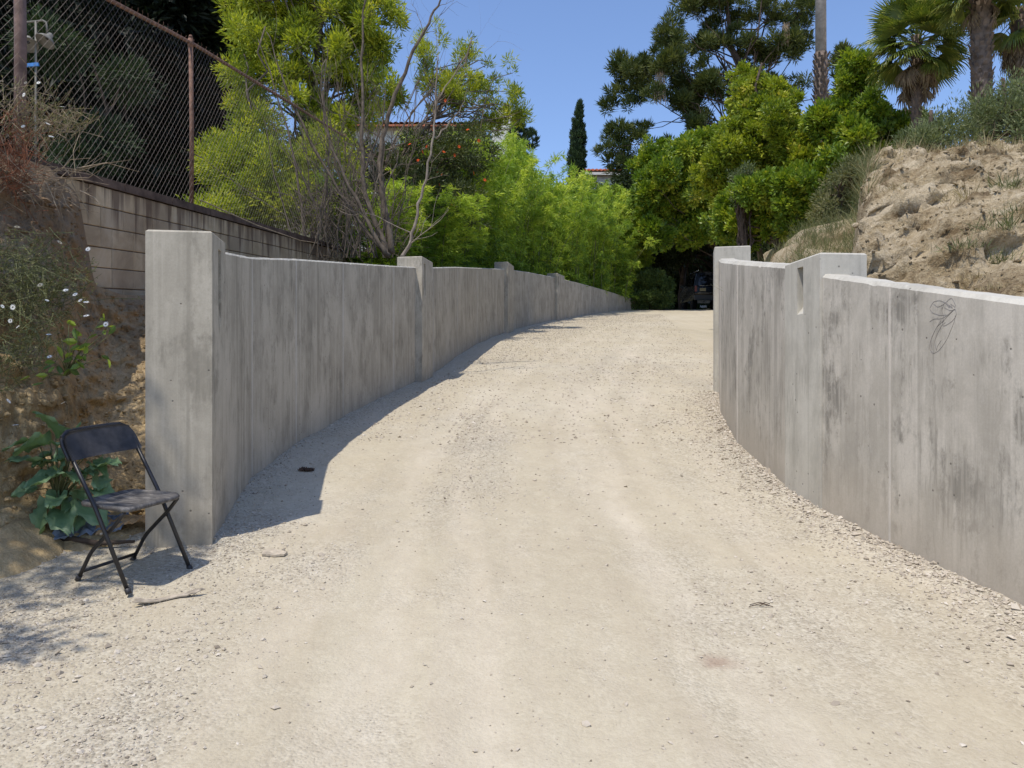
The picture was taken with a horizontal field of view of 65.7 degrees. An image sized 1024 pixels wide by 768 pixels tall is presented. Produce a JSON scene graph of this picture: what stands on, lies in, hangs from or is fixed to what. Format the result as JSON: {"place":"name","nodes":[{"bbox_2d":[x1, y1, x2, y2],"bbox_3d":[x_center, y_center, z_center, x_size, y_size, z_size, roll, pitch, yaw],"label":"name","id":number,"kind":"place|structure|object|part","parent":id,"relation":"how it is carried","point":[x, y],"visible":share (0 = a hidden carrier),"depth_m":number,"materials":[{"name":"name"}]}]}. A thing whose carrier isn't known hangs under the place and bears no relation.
{"place":"outdoors","nodes":[
{"label":"outdoors","id":0,"kind":"place"},
{"bbox_2d":[0,154,144,527],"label":"cut bank","id":1,"kind":"structure","parent":0,"point":[96,408],"depth_m":6.26,"materials":[{"name":"soil"}]},
{"bbox_2d":[0,99,60,222],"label":"dead vine","id":2,"kind":"object","parent":1,"relation":"on","point":[9,165],"visible":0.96,"depth_m":5.94,"materials":[{"name":"plant"}]},
{"bbox_2d":[0,306,81,424],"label":"daisy plant","id":3,"kind":"object","parent":1,"relation":"on","point":[29,343],"visible":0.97,"depth_m":4.98,"materials":[{"name":"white plant"}]},
{"bbox_2d":[0,57,101,171],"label":"daisy plant","id":4,"kind":"object","parent":1,"relation":"on","point":[67,119],"visible":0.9,"depth_m":6.17,"materials":[{"name":"plant"}]},
{"bbox_2d":[2,411,121,536],"bbox_3d":[-2.753,0.563,4.906,0.754,0.802,0.334,0,0,0],"label":"leafy plant","id":5,"kind":"object","parent":1,"relation":"on","point":[69,515],"visible":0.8,"depth_m":4.91,"materials":[{"name":"green plant"}]},
{"bbox_2d":[21,314,115,385],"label":"leafy sprig","id":6,"kind":"object","parent":1,"relation":"on","point":[72,367],"visible":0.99,"depth_m":4.93,"materials":[{"name":"green plant"}]},
{"bbox_2d":[0,133,137,234],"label":"dry stalks","id":7,"kind":"object","parent":1,"relation":"on","point":[55,182],"visible":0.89,"depth_m":6.02,"materials":[{"name":"brown plant"}]},
{"bbox_2d":[0,226,138,350],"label":"daisy plant","id":8,"kind":"object","parent":1,"relation":"on","point":[43,284],"visible":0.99,"depth_m":5.22,"materials":[{"name":"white plant"}]},
{"bbox_2d":[52,511,128,539],"bbox_3d":[-2.809,0.903,5.032,0.702,0.157,0.401,0,0,-16],"label":"tarp","id":9,"kind":"object","parent":1,"relation":"on","point":[88,528],"visible":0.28,"depth_m":4.96,"materials":[{"name":"plastic"}]},
{"bbox_2d":[225,201,321,239],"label":"hillside","id":10,"kind":"structure","parent":0,"point":[296,223],"depth_m":62.83,"materials":[{"name":"soil"}]},
{"bbox_2d":[27,20,54,157],"bbox_3d":[-4.969,-2.889,8.291,0.367,1.847,0.181,0,0,0],"label":"yard lamp","id":11,"kind":"object","parent":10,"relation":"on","point":[47,38],"visible":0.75,"depth_m":8.30,"materials":[{"name":"metal"}]},
{"bbox_2d":[0,2,167,179],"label":"hanging shrub","id":12,"kind":"object","parent":10,"relation":"on","point":[48,53],"visible":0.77,"depth_m":12.50,"materials":[{"name":"green plant"}]},
{"bbox_2d":[0,0,280,200],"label":"dark conifer","id":13,"kind":"object","parent":10,"relation":"on","point":[197,20],"visible":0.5,"depth_m":20.30,"materials":[{"name":"green plant"}]},
{"bbox_2d":[175,0,370,235],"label":"lime shrub","id":14,"kind":"object","parent":10,"relation":"on","point":[264,145],"visible":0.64,"depth_m":16.32,"materials":[{"name":"green plant"}]},
{"bbox_2d":[213,0,412,238],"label":"lime tree","id":15,"kind":"object","parent":10,"relation":"on","point":[296,19],"visible":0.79,"depth_m":17.90,"materials":[{"name":"green plant"}]},
{"bbox_2d":[184,38,444,262],"bbox_3d":[-3.847,-4.408,15.690,5.107,5.403,4.226,0,0,0],"label":"dry thicket","id":16,"kind":"object","parent":10,"relation":"on","point":[336,237],"visible":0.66,"depth_m":14.83,"materials":[{"name":"grey plant"}]},
{"bbox_2d":[208,2,429,254],"bbox_3d":[-3.583,-5.017,14.745,3.681,5.248,2.764,0,0,35],"label":"bare tree","id":17,"kind":"object","parent":10,"relation":"on","point":[324,214],"visible":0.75,"depth_m":15.03,"materials":[{"name":"grey plant"}]},
{"bbox_2d":[209,0,469,258],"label":"bare tree","id":18,"kind":"object","parent":10,"relation":"on","point":[387,249],"visible":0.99,"depth_m":13.55,"materials":[{"name":"grey plant"}]},
{"bbox_2d":[295,167,437,265],"bbox_3d":[-3.092,-3.360,17.190,2.836,2.455,3.230,0,0,-27],"label":"bamboo clump","id":19,"kind":"object","parent":10,"relation":"on","point":[411,213],"visible":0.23,"depth_m":16.72,"materials":[{"name":"green plant"}]},
{"bbox_2d":[325,100,502,243],"bbox_3d":[-2.490,-5.500,21.971,3.442,4.408,4.709,0,0,40],"label":"flowering shrub","id":20,"kind":"object","parent":10,"relation":"on","point":[458,151],"visible":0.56,"depth_m":21.85,"materials":[{"name":"green plant"}]},
{"bbox_2d":[352,178,504,266],"bbox_3d":[-2.461,-3.855,20.703,3.842,2.510,4.012,0,0,-28],"label":"bamboo clump","id":21,"kind":"object","parent":10,"relation":"on","point":[441,238],"visible":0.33,"depth_m":20.05,"materials":[{"name":"green plant"}]},
{"bbox_2d":[347,110,511,248],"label":"roofed house","id":22,"kind":"structure","parent":10,"relation":"on","point":[388,134],"depth_m":44.65,"materials":[{"name":"white paint"}]},
{"bbox_2d":[336,0,523,256],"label":"bare tree","id":23,"kind":"object","parent":10,"relation":"on","point":[407,248],"visible":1,"depth_m":13.06,"materials":[{"name":"grey plant"}]},
{"bbox_2d":[369,126,494,240],"bbox_3d":[-2.598,-5.689,25.455,4.091,4.928,3.592,0,0,-11],"label":"bamboo clump","id":24,"kind":"object","parent":10,"relation":"on","point":[458,164],"visible":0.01,"depth_m":24.82,"materials":[{"name":"green plant"}]},
{"bbox_2d":[407,134,506,267],"bbox_3d":[-2.398,-5.008,24.011,4.200,3.938,4.964,0,0,-15],"label":"bamboo clump","id":25,"kind":"object","parent":10,"relation":"on","point":[492,178],"visible":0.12,"depth_m":23.27,"materials":[{"name":"green plant"}]},
{"bbox_2d":[394,15,536,173],"bbox_3d":[-1.890,-7.025,23.335,5.490,7.454,2.253,0,0,-32],"label":"thin tree","id":26,"kind":"object","parent":10,"relation":"on","point":[477,86],"visible":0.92,"depth_m":23.36,"materials":[{"name":"green plant"}]},
{"bbox_2d":[447,124,528,245],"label":"bamboo clump","id":27,"kind":"object","parent":10,"relation":"on","point":[515,147],"visible":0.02,"depth_m":30.17,"materials":[{"name":"green plant"}]},
{"bbox_2d":[449,131,537,268],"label":"bamboo clump","id":28,"kind":"object","parent":10,"relation":"on","point":[494,246],"visible":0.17,"depth_m":26.74,"materials":[{"name":"green plant"}]},
{"bbox_2d":[464,123,565,271],"bbox_3d":[-0.478,-6.532,29.603,4.269,5.864,4.457,0,0,40],"label":"bamboo clump","id":29,"kind":"object","parent":10,"relation":"on","point":[516,233],"visible":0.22,"depth_m":29.02,"materials":[{"name":"green plant"}]},
{"bbox_2d":[508,115,540,188],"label":"conifer","id":30,"kind":"object","parent":10,"relation":"on","point":[530,131],"visible":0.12,"depth_m":39.80,"materials":[{"name":"green plant"}]},
{"bbox_2d":[487,148,589,275],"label":"bamboo clump","id":31,"kind":"object","parent":10,"relation":"on","point":[541,221],"visible":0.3,"depth_m":31.53,"materials":[{"name":"green plant"}]},
{"bbox_2d":[527,167,603,286],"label":"bamboo clump","id":32,"kind":"object","parent":10,"relation":"on","point":[575,241],"visible":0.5,"depth_m":33.87,"materials":[{"name":"green plant"}]},
{"bbox_2d":[565,98,587,183],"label":"cypress","id":33,"kind":"object","parent":10,"relation":"on","point":[576,153],"visible":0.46,"depth_m":57.56,"materials":[{"name":"green plant"}]},
{"bbox_2d":[540,170,645,274],"bbox_3d":[3.577,-7.560,39.768,4.315,6.340,10.590,0,0,35],"label":"leafy tree","id":34,"kind":"object","parent":10,"relation":"on","point":[614,187],"visible":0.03,"depth_m":39.87,"materials":[{"name":"green plant"}]},
{"bbox_2d":[558,179,633,291],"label":"bamboo clump","id":35,"kind":"object","parent":10,"relation":"on","point":[598,276],"visible":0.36,"depth_m":36.54,"materials":[{"name":"green plant"}]},
{"bbox_2d":[589,196,660,302],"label":"bamboo clump","id":36,"kind":"object","parent":10,"relation":"on","point":[623,261],"visible":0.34,"depth_m":39.34,"materials":[{"name":"green plant"}]},
{"bbox_2d":[0,309,1023,767],"bbox_3d":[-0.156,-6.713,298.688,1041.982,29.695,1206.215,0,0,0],"label":"gravel driveway","id":37,"kind":"structure","parent":0,"point":[510,633],"depth_m":3.91,"materials":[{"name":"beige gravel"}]},
{"bbox_2d":[0,507,63,578],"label":"dirt spill","id":38,"kind":"object","parent":37,"relation":"on","point":[25,546],"visible":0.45,"depth_m":4.70,"materials":[{"name":"soil"}]},
{"bbox_2d":[0,168,144,523],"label":"soil crumbs","id":39,"kind":"object","parent":37,"relation":"on","point":[55,384],"visible":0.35,"depth_m":6.18,"materials":[{"name":"brown soil"}]},
{"bbox_2d":[60,535,134,545],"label":"fallen branch","id":40,"kind":"object","parent":37,"relation":"on","point":[86,540],"visible":0.62,"depth_m":4.88,"materials":[{"name":"brown wood"}]},
{"bbox_2d":[63,511,144,551],"bbox_3d":[-2.750,0.932,5.150,0.900,0.256,0.700,0,0,0],"label":"dirt spill","id":41,"kind":"object","parent":37,"relation":"on","point":[126,531],"visible":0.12,"depth_m":4.98,"materials":[{"name":"soil"}]},
{"bbox_2d":[95,514,144,534],"bbox_3d":[-2.466,0.887,5.048,0.386,0.098,0.163,0,0,-22],"label":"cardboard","id":42,"kind":"object","parent":41,"relation":"on","point":[129,519],"visible":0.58,"depth_m":5.04,"materials":[{"name":"brown cardboard"}]},
{"bbox_2d":[59,422,192,594],"bbox_3d":[-2.160,0.665,4.433,0.534,0.845,0.465,3,6,25],"label":"folding chair","id":43,"kind":"object","parent":37,"relation":"on","point":[78,443],"visible":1,"depth_m":4.43,"materials":[{"name":"black plastic"}]},
{"bbox_2d":[132,588,204,602],"bbox_3d":[-1.781,1.100,4.125,0.348,0.052,0.049,0,0,-19],"label":"stick","id":44,"kind":"object","parent":37,"relation":"on","point":[158,599],"visible":1,"depth_m":4.12,"materials":[{"name":"wood"}]},
{"bbox_2d":[0,150,354,294],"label":"block wall","id":45,"kind":"structure","parent":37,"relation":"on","point":[125,218],"depth_m":8.50,"materials":[{"name":"concrete"}]},
{"bbox_2d":[0,0,391,246],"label":"chain link fence","id":46,"kind":"object","parent":45,"relation":"on","point":[20,32],"visible":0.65,"depth_m":9.43,"materials":[{"name":"metal"}]},
{"bbox_2d":[200,199,320,243],"bbox_3d":[-3.695,-2.510,12.746,0.154,0.435,5.512,0,0,3],"label":"drooping wire","id":47,"kind":"object","parent":45,"relation":"hanging from","point":[253,223],"visible":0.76,"depth_m":11.30,"materials":[{"name":"black metal"}]},
{"bbox_2d":[262,549,286,556],"bbox_3d":[-1.423,1.012,4.758,0.151,0.030,0.097,0,0,0],"label":"flat stone","id":48,"kind":"object","parent":37,"relation":"on","point":[272,552],"visible":1,"depth_m":4.74,"materials":[{"name":"beige stone"}]},
{"bbox_2d":[298,466,314,471],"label":"dead leaf","id":49,"kind":"object","parent":37,"relation":"on","point":[302,468],"visible":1,"depth_m":6.82,"materials":[{"name":"brown plant"}]},
{"bbox_2d":[145,230,637,547],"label":"concrete wall","id":50,"kind":"structure","parent":37,"relation":"on","point":[254,365],"depth_m":7.07,"materials":[{"name":"grey concrete"}]},
{"bbox_2d":[360,313,730,444],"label":"gravel","id":51,"kind":"structure","parent":37,"relation":"on","point":[545,340],"depth_m":13.92,"materials":[{"name":"beige gravel"}]},
{"bbox_2d":[612,217,659,307],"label":"bamboo clump","id":52,"kind":"object","parent":37,"relation":"on","point":[646,261],"visible":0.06,"depth_m":41.69,"materials":[{"name":"green plant"}]},
{"bbox_2d":[628,265,676,309],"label":"round bush","id":53,"kind":"object","parent":37,"relation":"on","point":[656,290],"visible":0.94,"depth_m":40.88,"materials":[{"name":"green plant"}]},
{"bbox_2d":[623,186,713,309],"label":"shade tree","id":54,"kind":"object","parent":37,"relation":"on","point":[682,270],"depth_m":49.78,"materials":[{"name":"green plant"}]},
{"bbox_2d":[649,268,707,309],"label":"undergrowth","id":55,"kind":"object","parent":37,"relation":"on","point":[677,282],"visible":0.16,"depth_m":53.74,"materials":[{"name":"green plant"}]},
{"bbox_2d":[645,239,719,275],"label":"shade tree","id":56,"kind":"object","parent":37,"relation":"on","point":[673,257],"visible":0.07,"depth_m":46.86,"materials":[{"name":"green plant"}]},
{"bbox_2d":[665,256,707,283],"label":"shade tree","id":57,"kind":"object","parent":37,"relation":"on","point":[698,269],"depth_m":53.73,"materials":[{"name":"green plant"}]},
{"bbox_2d":[680,270,712,309],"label":"parked suv","id":58,"kind":"object","parent":37,"relation":"on","point":[697,287],"visible":0.52,"depth_m":43.85,"materials":[{"name":"black paint"}]},
{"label":"rear window","id":59,"kind":"part","parent":58,"relation":"part of","materials":[{"name":"black glass"}]},
{"bbox_2d":[686,256,712,271],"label":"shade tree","id":60,"kind":"object","parent":37,"relation":"on","point":[711,261],"visible":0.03,"depth_m":55.32,"materials":[{"name":"green plant"}]},
{"bbox_2d":[703,268,709,309],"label":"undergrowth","id":61,"kind":"object","parent":37,"relation":"on","point":[708,307],"depth_m":57.66,"materials":[{"name":"green plant"}]},
{"bbox_2d":[749,602,772,606],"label":"dry twig","id":62,"kind":"object","parent":37,"relation":"on","point":[761,603],"visible":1,"depth_m":4.07,"materials":[{"name":"beige wood"}]},
{"bbox_2d":[713,246,1023,605],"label":"concrete wall","id":63,"kind":"structure","parent":37,"relation":"on","point":[846,387],"depth_m":4.95,"materials":[{"name":"grey concrete"}]},
{"bbox_2d":[251,0,1021,191],"label":"sky","id":64,"kind":"structure","parent":0,"point":[566,44],"materials":[{"name":"blue"}]},
{"bbox_2d":[763,139,1023,296],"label":"dirt bank","id":65,"kind":"structure","parent":0,"point":[935,272],"depth_m":6.99,"materials":[{"name":"soil"}]},
{"bbox_2d":[616,123,722,256],"bbox_3d":[8.417,-8.111,39.809,6.619,9.699,5.889,0,0,25],"label":"broadleaf tree","id":66,"kind":"object","parent":65,"relation":"on","point":[660,168],"visible":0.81,"depth_m":39.23,"materials":[{"name":"green plant"}]},
{"bbox_2d":[590,0,873,178],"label":"pine","id":67,"kind":"object","parent":65,"relation":"on","point":[688,98],"visible":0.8,"depth_m":45.33,"materials":[{"name":"green plant"}]},
{"bbox_2d":[726,159,756,246],"bbox_3d":[6.062,-3.286,20.756,0.991,5.158,0.938,0,0,0],"label":"broadleaf tree","id":68,"kind":"object","parent":65,"relation":"on","point":[742,225],"visible":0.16,"depth_m":20.69,"materials":[{"name":"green plant"}]},
{"bbox_2d":[682,58,823,261],"bbox_3d":[7.154,-5.897,22.845,3.395,7.436,4.417,0,0,-21],"label":"broadleaf tree","id":69,"kind":"object","parent":65,"relation":"on","point":[760,128],"visible":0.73,"depth_m":22.57,"materials":[{"name":"green plant"}]},
{"bbox_2d":[751,242,773,260],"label":"undergrowth","id":70,"kind":"object","parent":65,"relation":"on","point":[764,250],"visible":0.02,"depth_m":38.88,"materials":[{"name":"green plant"}]},
{"bbox_2d":[697,156,855,253],"bbox_3d":[6.571,-4.222,20.948,2.979,3.169,4.770,0,0,-35],"label":"broadleaf tree","id":71,"kind":"object","parent":65,"relation":"on","point":[773,200],"visible":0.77,"depth_m":19.98,"materials":[{"name":"green plant"}]},
{"bbox_2d":[714,126,896,290],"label":"weedy grass","id":72,"kind":"structure","parent":65,"relation":"on","point":[799,255],"depth_m":12.66,"materials":[{"name":"green plant"}]},
{"bbox_2d":[811,0,830,142],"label":"palm","id":73,"kind":"object","parent":65,"relation":"on","point":[820,72],"visible":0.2,"depth_m":24.85,"materials":[{"name":"grey plant"}]},
{"bbox_2d":[805,147,865,224],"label":"green shrub","id":74,"kind":"object","parent":65,"relation":"on","point":[841,183],"visible":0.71,"depth_m":15.24,"materials":[{"name":"green plant"}]},
{"bbox_2d":[798,46,928,201],"bbox_3d":[8.860,-5.998,20.116,3.116,4.817,3.560,0,0,0],"label":"broadleaf tree","id":75,"kind":"object","parent":65,"relation":"on","point":[852,114],"visible":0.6,"depth_m":19.33,"materials":[{"name":"green plant"}]},
{"bbox_2d":[866,182,912,193],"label":"weed","id":76,"kind":"object","parent":65,"relation":"on","point":[885,186],"visible":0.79,"depth_m":7.89,"materials":[{"name":"beige plant"}]},
{"bbox_2d":[855,0,969,130],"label":"palm","id":77,"kind":"object","parent":65,"relation":"on","point":[920,75],"visible":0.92,"depth_m":17.87,"materials":[{"name":"green plant"}]},
{"bbox_2d":[889,101,971,151],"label":"grey green shrub","id":78,"kind":"object","parent":65,"relation":"on","point":[930,130],"visible":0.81,"depth_m":13.35,"materials":[{"name":"green plant"}]},
{"bbox_2d":[852,140,1023,291],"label":"clods","id":79,"kind":"object","parent":65,"relation":"on","point":[906,226],"visible":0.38,"depth_m":7.04,"materials":[{"name":"soil"}]},
{"bbox_2d":[931,233,997,251],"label":"weed","id":80,"kind":"object","parent":65,"relation":"on","point":[961,243],"visible":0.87,"depth_m":5.70,"materials":[{"name":"green plant"}]},
{"bbox_2d":[932,180,999,206],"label":"weed","id":81,"kind":"object","parent":65,"relation":"on","point":[962,193],"visible":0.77,"depth_m":6.96,"materials":[{"name":"beige plant"}]},
{"bbox_2d":[916,0,1023,144],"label":"palm","id":82,"kind":"object","parent":65,"relation":"on","point":[977,19],"visible":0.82,"depth_m":15.89,"materials":[{"name":"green plant"}]},
{"bbox_2d":[955,268,1001,280],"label":"weed","id":83,"kind":"object","parent":65,"relation":"on","point":[972,274],"visible":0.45,"depth_m":5.57,"materials":[{"name":"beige plant"}]},
{"bbox_2d":[935,65,1023,148],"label":"grey green shrub","id":84,"kind":"object","parent":65,"relation":"on","point":[1003,104],"visible":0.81,"depth_m":13.69,"materials":[{"name":"green plant"}]},
{"bbox_2d":[955,279,1019,290],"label":"weed","id":85,"kind":"object","parent":65,"relation":"on","point":[991,287],"visible":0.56,"depth_m":5.03,"materials":[{"name":"beige plant"}]},
{"bbox_2d":[955,205,1023,234],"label":"weed","id":86,"kind":"object","parent":65,"relation":"on","point":[1009,227],"visible":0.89,"depth_m":5.80,"materials":[{"name":"green plant"}]},
{"bbox_2d":[965,0,1023,141],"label":"palm","id":87,"kind":"object","parent":65,"relation":"on","point":[1010,48],"visible":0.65,"depth_m":16.47,"materials":[{"name":"green plant"}]},
{"bbox_2d":[978,169,1023,189],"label":"weed","id":88,"kind":"object","parent":65,"relation":"on","point":[1007,183],"visible":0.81,"depth_m":7.20,"materials":[{"name":"green plant"}]},
{"bbox_2d":[986,244,1023,263],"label":"weed","id":89,"kind":"object","parent":65,"relation":"on","point":[1003,258],"visible":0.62,"depth_m":5.79,"materials":[{"name":"green plant"}]},
{"bbox_2d":[987,200,1023,216],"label":"weed","id":90,"kind":"object","parent":65,"relation":"on","point":[1002,213],"visible":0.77,"depth_m":6.13,"materials":[{"name":"green plant"}]},
{"bbox_2d":[836,128,1023,252],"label":"dry grass","id":91,"kind":"structure","parent":0,"point":[979,145],"depth_m":10.52,"materials":[{"name":"plant"}]},
{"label":"hill","id":92,"kind":"structure","parent":0,"visible":0},
{"bbox_2d":[585,169,619,188],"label":"hill house","id":93,"kind":"structure","parent":92,"relation":"on","point":[600,176],"depth_m":62.00,"materials":[{"name":"white paint"}]},
{"bbox_2d":[605,169,635,188],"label":"shade tree","id":94,"kind":"object","parent":92,"relation":"on","point":[624,180],"visible":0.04,"depth_m":51.85,"materials":[{"name":"green plant"}]}
]}

